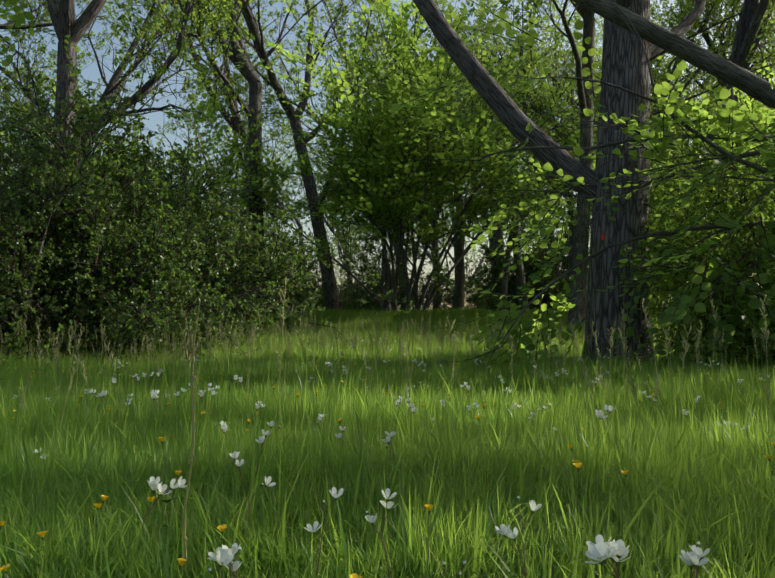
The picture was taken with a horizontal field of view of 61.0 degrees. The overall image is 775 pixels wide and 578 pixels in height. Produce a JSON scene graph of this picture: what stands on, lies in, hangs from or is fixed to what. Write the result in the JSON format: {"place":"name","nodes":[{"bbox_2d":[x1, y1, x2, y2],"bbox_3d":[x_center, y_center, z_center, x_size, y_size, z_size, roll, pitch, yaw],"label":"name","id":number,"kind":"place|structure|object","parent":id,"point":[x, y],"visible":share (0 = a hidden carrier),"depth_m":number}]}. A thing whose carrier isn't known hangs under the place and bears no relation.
{"place":"outdoors","nodes":[
{"label":"outdoors","id":0,"kind":"place"},
{"bbox_2d":[0,119,14,196],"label":"thorn shrub","id":1,"kind":"object","parent":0,"point":[9,149],"depth_m":12.30},
{"bbox_2d":[0,135,32,245],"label":"thorn shrub","id":2,"kind":"object","parent":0,"point":[14,169],"visible":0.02,"depth_m":11.33},
{"bbox_2d":[0,117,140,301],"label":"thorn shrub","id":3,"kind":"object","parent":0,"point":[64,159],"visible":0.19,"depth_m":9.56},
{"bbox_2d":[0,33,149,175],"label":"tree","id":4,"kind":"object","parent":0,"point":[4,104],"visible":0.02,"depth_m":31.59},
{"bbox_2d":[0,0,154,77],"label":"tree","id":5,"kind":"object","parent":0,"point":[23,27],"visible":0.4,"depth_m":16.86},
{"bbox_2d":[0,135,197,340],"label":"thorn shrub","id":6,"kind":"object","parent":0,"point":[3,145],"depth_m":11.69},
{"bbox_2d":[0,115,217,223],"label":"thorn shrub","id":7,"kind":"object","parent":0,"point":[33,140],"depth_m":14.17},
{"bbox_2d":[0,0,244,167],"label":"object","id":8,"kind":"object","parent":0,"point":[112,87],"visible":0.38,"depth_m":27.07},
{"bbox_2d":[89,119,160,168],"bbox_3d":[-17.223,-3.418,38.422,6.841,12.898,8.770,-1,-4,10],"label":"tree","id":9,"kind":"object","parent":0,"point":[124,143],"depth_m":38.27},
{"bbox_2d":[0,148,258,362],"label":"thorn shrub","id":10,"kind":"object","parent":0,"point":[167,313],"visible":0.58,"depth_m":8.82},
{"bbox_2d":[0,128,258,313],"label":"thorn shrub","id":11,"kind":"object","parent":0,"point":[116,137],"depth_m":13.61},
{"bbox_2d":[0,58,260,361],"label":"thorn shrub","id":12,"kind":"object","parent":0,"point":[13,340],"visible":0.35,"depth_m":8.78},
{"bbox_2d":[0,94,273,353],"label":"thorn shrub","id":13,"kind":"object","parent":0,"point":[31,149],"visible":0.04,"depth_m":10.67},
{"bbox_2d":[0,0,276,188],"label":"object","id":14,"kind":"object","parent":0,"point":[76,31],"visible":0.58,"depth_m":13.89},
{"bbox_2d":[4,129,285,262],"bbox_3d":[-10.386,-2.334,23.363,9.441,7.777,12.090,-4,-5,41],"label":"hazel bush","id":15,"kind":"object","parent":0,"point":[196,141],"depth_m":22.72},
{"bbox_2d":[0,63,300,281],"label":"hazel bush","id":16,"kind":"object","parent":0,"point":[233,150],"visible":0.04,"depth_m":18.68},
{"bbox_2d":[0,123,312,362],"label":"thorn shrub","id":17,"kind":"object","parent":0,"point":[122,265],"visible":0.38,"depth_m":8.95},
{"bbox_2d":[65,135,290,338],"bbox_3d":[-5.172,-0.559,13.607,10.049,5.376,6.574,-3,-5,34],"label":"thorn shrub","id":18,"kind":"object","parent":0,"point":[205,190],"visible":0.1,"depth_m":12.07},
{"bbox_2d":[183,300,200,571],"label":"dry stalks","id":19,"kind":"object","parent":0,"point":[190,461],"visible":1,"depth_m":0.93},
{"bbox_2d":[102,0,297,312],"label":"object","id":20,"kind":"object","parent":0,"point":[255,86],"visible":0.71,"depth_m":19.89},
{"bbox_2d":[0,87,412,355],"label":"thorn shrub","id":21,"kind":"object","parent":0,"point":[246,307],"visible":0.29,"depth_m":10.68},
{"bbox_2d":[127,0,328,301],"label":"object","id":22,"kind":"object","parent":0,"point":[238,122],"visible":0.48,"depth_m":24.57},
{"bbox_2d":[120,85,364,271],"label":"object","id":23,"kind":"object","parent":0,"point":[198,142],"visible":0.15,"depth_m":45.70},
{"bbox_2d":[201,91,325,279],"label":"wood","id":24,"kind":"object","parent":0,"point":[280,192],"visible":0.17,"depth_m":48.43},
{"bbox_2d":[190,241,338,313],"bbox_3d":[-7.319,-0.552,31.175,9.779,7.092,7.947,3,-5,-41],"label":"shrub","id":25,"kind":"object","parent":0,"point":[298,294],"visible":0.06,"depth_m":31.28},
{"bbox_2d":[194,138,335,268],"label":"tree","id":26,"kind":"object","parent":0,"point":[272,216],"visible":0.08,"depth_m":55.30},
{"bbox_2d":[213,206,326,307],"bbox_3d":[-7.736,-0.538,33.198,9.265,7.144,8.994,0,-4,-1],"label":"shrub","id":27,"kind":"object","parent":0,"point":[267,242],"depth_m":32.30},
{"bbox_2d":[0,463,628,577],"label":"buttercup","id":28,"kind":"object","parent":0,"point":[223,527],"visible":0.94,"depth_m":1.07},
{"bbox_2d":[271,125,364,302],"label":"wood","id":29,"kind":"object","parent":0,"point":[292,178],"visible":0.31,"depth_m":42.31},
{"bbox_2d":[143,0,506,309],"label":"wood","id":30,"kind":"object","parent":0,"point":[331,296],"visible":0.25,"depth_m":22.75},
{"bbox_2d":[265,243,391,313],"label":"shrub","id":31,"kind":"object","parent":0,"point":[309,301],"visible":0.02,"depth_m":40.60},
{"bbox_2d":[197,0,495,311],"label":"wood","id":32,"kind":"object","parent":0,"point":[295,84],"visible":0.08,"depth_m":36.92},
{"bbox_2d":[310,173,394,289],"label":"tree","id":33,"kind":"object","parent":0,"point":[334,228],"visible":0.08,"depth_m":55.05},
{"bbox_2d":[318,260,430,309],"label":"shrub","id":34,"kind":"object","parent":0,"point":[340,295],"visible":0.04,"depth_m":42.88},
{"bbox_2d":[267,218,495,311],"bbox_3d":[0.175,-0.156,30.169,12.410,7.135,8.119,1,-4,-11],"label":"shrub","id":35,"kind":"object","parent":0,"point":[376,292],"visible":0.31,"depth_m":29.83},
{"bbox_2d":[283,0,490,309],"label":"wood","id":36,"kind":"object","parent":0,"point":[460,284],"visible":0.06,"depth_m":24.75},
{"bbox_2d":[0,0,774,372],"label":"elm","id":37,"kind":"object","parent":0,"point":[754,86],"visible":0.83,"depth_m":6.66},
{"bbox_2d":[0,0,774,310],"label":"sky","id":38,"kind":"structure","parent":0,"point":[91,72]},
{"bbox_2d":[326,12,488,311],"bbox_3d":[2.080,-5.514,32.770,9.649,15.223,8.921,2,-4,-27],"label":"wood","id":39,"kind":"object","parent":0,"point":[431,139],"visible":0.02,"depth_m":31.12},
{"bbox_2d":[338,47,481,311],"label":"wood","id":40,"kind":"object","parent":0,"point":[436,242],"visible":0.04,"depth_m":43.61},
{"bbox_2d":[162,0,662,312],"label":"hazel bush","id":41,"kind":"object","parent":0,"point":[388,175],"visible":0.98,"depth_m":17.39},
{"bbox_2d":[207,451,709,577],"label":"saxifrage","id":42,"kind":"object","parent":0,"point":[617,552],"visible":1,"depth_m":0.82},
{"bbox_2d":[412,40,521,307],"bbox_3d":[3.759,-5.048,31.049,7.280,14.082,8.452,-3,-5,34],"label":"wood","id":43,"kind":"object","parent":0,"point":[453,212],"visible":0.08,"depth_m":31.72},
{"bbox_2d":[405,143,539,275],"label":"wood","id":44,"kind":"object","parent":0,"point":[466,253],"visible":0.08,"depth_m":59.55},
{"bbox_2d":[415,107,529,274],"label":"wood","id":45,"kind":"object","parent":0,"point":[490,239],"visible":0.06,"depth_m":49.48},
{"bbox_2d":[409,238,564,311],"bbox_3d":[4.906,-0.135,34.573,8.652,6.441,8.399,-2,-4,24],"label":"shrub","id":46,"kind":"object","parent":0,"point":[491,303],"visible":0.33,"depth_m":34.43},
{"bbox_2d":[402,0,596,311],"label":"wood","id":47,"kind":"object","parent":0,"point":[519,273],"visible":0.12,"depth_m":25.00},
{"bbox_2d":[440,0,601,299],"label":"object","id":48,"kind":"object","parent":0,"point":[571,242],"visible":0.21,"depth_m":26.00},
{"bbox_2d":[452,61,595,311],"bbox_3d":[6.121,-3.922,28.336,6.762,11.265,5.824,0,-4,6],"label":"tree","id":49,"kind":"object","parent":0,"point":[505,276],"visible":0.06,"depth_m":27.11},
{"bbox_2d":[465,236,589,306],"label":"shrub","id":50,"kind":"object","parent":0,"point":[494,289],"depth_m":43.00},
{"bbox_2d":[408,0,666,292],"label":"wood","id":51,"kind":"object","parent":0,"point":[497,235],"visible":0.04,"depth_m":36.67},
{"bbox_2d":[481,111,595,248],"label":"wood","id":52,"kind":"object","parent":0,"point":[540,211],"visible":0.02,"depth_m":53.32},
{"bbox_2d":[479,35,601,271],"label":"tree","id":53,"kind":"object","parent":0,"point":[563,126],"visible":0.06,"depth_m":42.62},
{"bbox_2d":[499,0,594,325],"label":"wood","id":54,"kind":"object","parent":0,"point":[577,311],"visible":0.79,"depth_m":15.21},
{"bbox_2d":[465,189,652,312],"bbox_3d":[9.863,-1.067,34.206,11.589,8.873,11.938,0,-4,0],"label":"shrub","id":55,"kind":"object","parent":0,"point":[561,281],"visible":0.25,"depth_m":33.98},
{"bbox_2d":[485,0,675,222],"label":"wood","id":56,"kind":"object","parent":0,"point":[601,49],"visible":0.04,"depth_m":28.65},
{"bbox_2d":[413,0,774,363],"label":"oak","id":57,"kind":"object","parent":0,"point":[623,57],"visible":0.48,"depth_m":8.35},
{"bbox_2d":[419,0,774,307],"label":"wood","id":58,"kind":"object","parent":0,"point":[569,50],"visible":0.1,"depth_m":34.88},
{"bbox_2d":[523,216,688,304],"bbox_3d":[13.435,-0.801,37.315,13.257,9.529,10.773,-3,-5,32],"label":"shrub","id":59,"kind":"object","parent":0,"point":[588,255],"depth_m":37.03},
{"bbox_2d":[477,0,774,285],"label":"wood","id":60,"kind":"object","parent":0,"point":[749,59],"visible":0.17,"depth_m":24.29},
{"bbox_2d":[513,61,774,311],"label":"hazel bush","id":61,"kind":"object","parent":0,"point":[748,105],"visible":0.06,"depth_m":14.31},
{"bbox_2d":[554,16,743,187],"bbox_3d":[11.498,-4.936,28.826,8.030,13.378,6.916,-2,-5,29],"label":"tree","id":62,"kind":"object","parent":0,"point":[710,98],"visible":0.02,"depth_m":27.70},
{"bbox_2d":[538,82,774,298],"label":"hazel bush","id":63,"kind":"object","parent":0,"point":[705,114],"depth_m":17.53},
{"bbox_2d":[593,0,773,156],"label":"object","id":64,"kind":"object","parent":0,"point":[681,14],"visible":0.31,"depth_m":21.72},
{"bbox_2d":[618,85,774,366],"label":"sunny shrub","id":65,"kind":"object","parent":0,"point":[671,230],"visible":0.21,"depth_m":7.44},
{"bbox_2d":[620,82,774,372],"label":"sunny shrub","id":66,"kind":"object","parent":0,"point":[733,202],"visible":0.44,"depth_m":7.00},
{"bbox_2d":[659,1,774,142],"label":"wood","id":67,"kind":"object","parent":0,"point":[768,50],"visible":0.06,"depth_m":35.96},
{"bbox_2d":[662,33,772,293],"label":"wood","id":68,"kind":"object","parent":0,"point":[711,85],"depth_m":43.63},
{"bbox_2d":[662,2,774,193],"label":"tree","id":69,"kind":"object","parent":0,"point":[702,76],"visible":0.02,"depth_m":40.22},
{"bbox_2d":[700,10,774,141],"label":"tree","id":70,"kind":"object","parent":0,"point":[751,64],"visible":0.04,"depth_m":38.30},
{"bbox_2d":[705,0,774,147],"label":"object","id":71,"kind":"object","parent":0,"point":[749,22],"visible":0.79,"depth_m":19.13},
{"bbox_2d":[713,17,774,133],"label":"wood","id":72,"kind":"object","parent":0,"point":[750,96],"visible":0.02,"depth_m":25.68}
]}

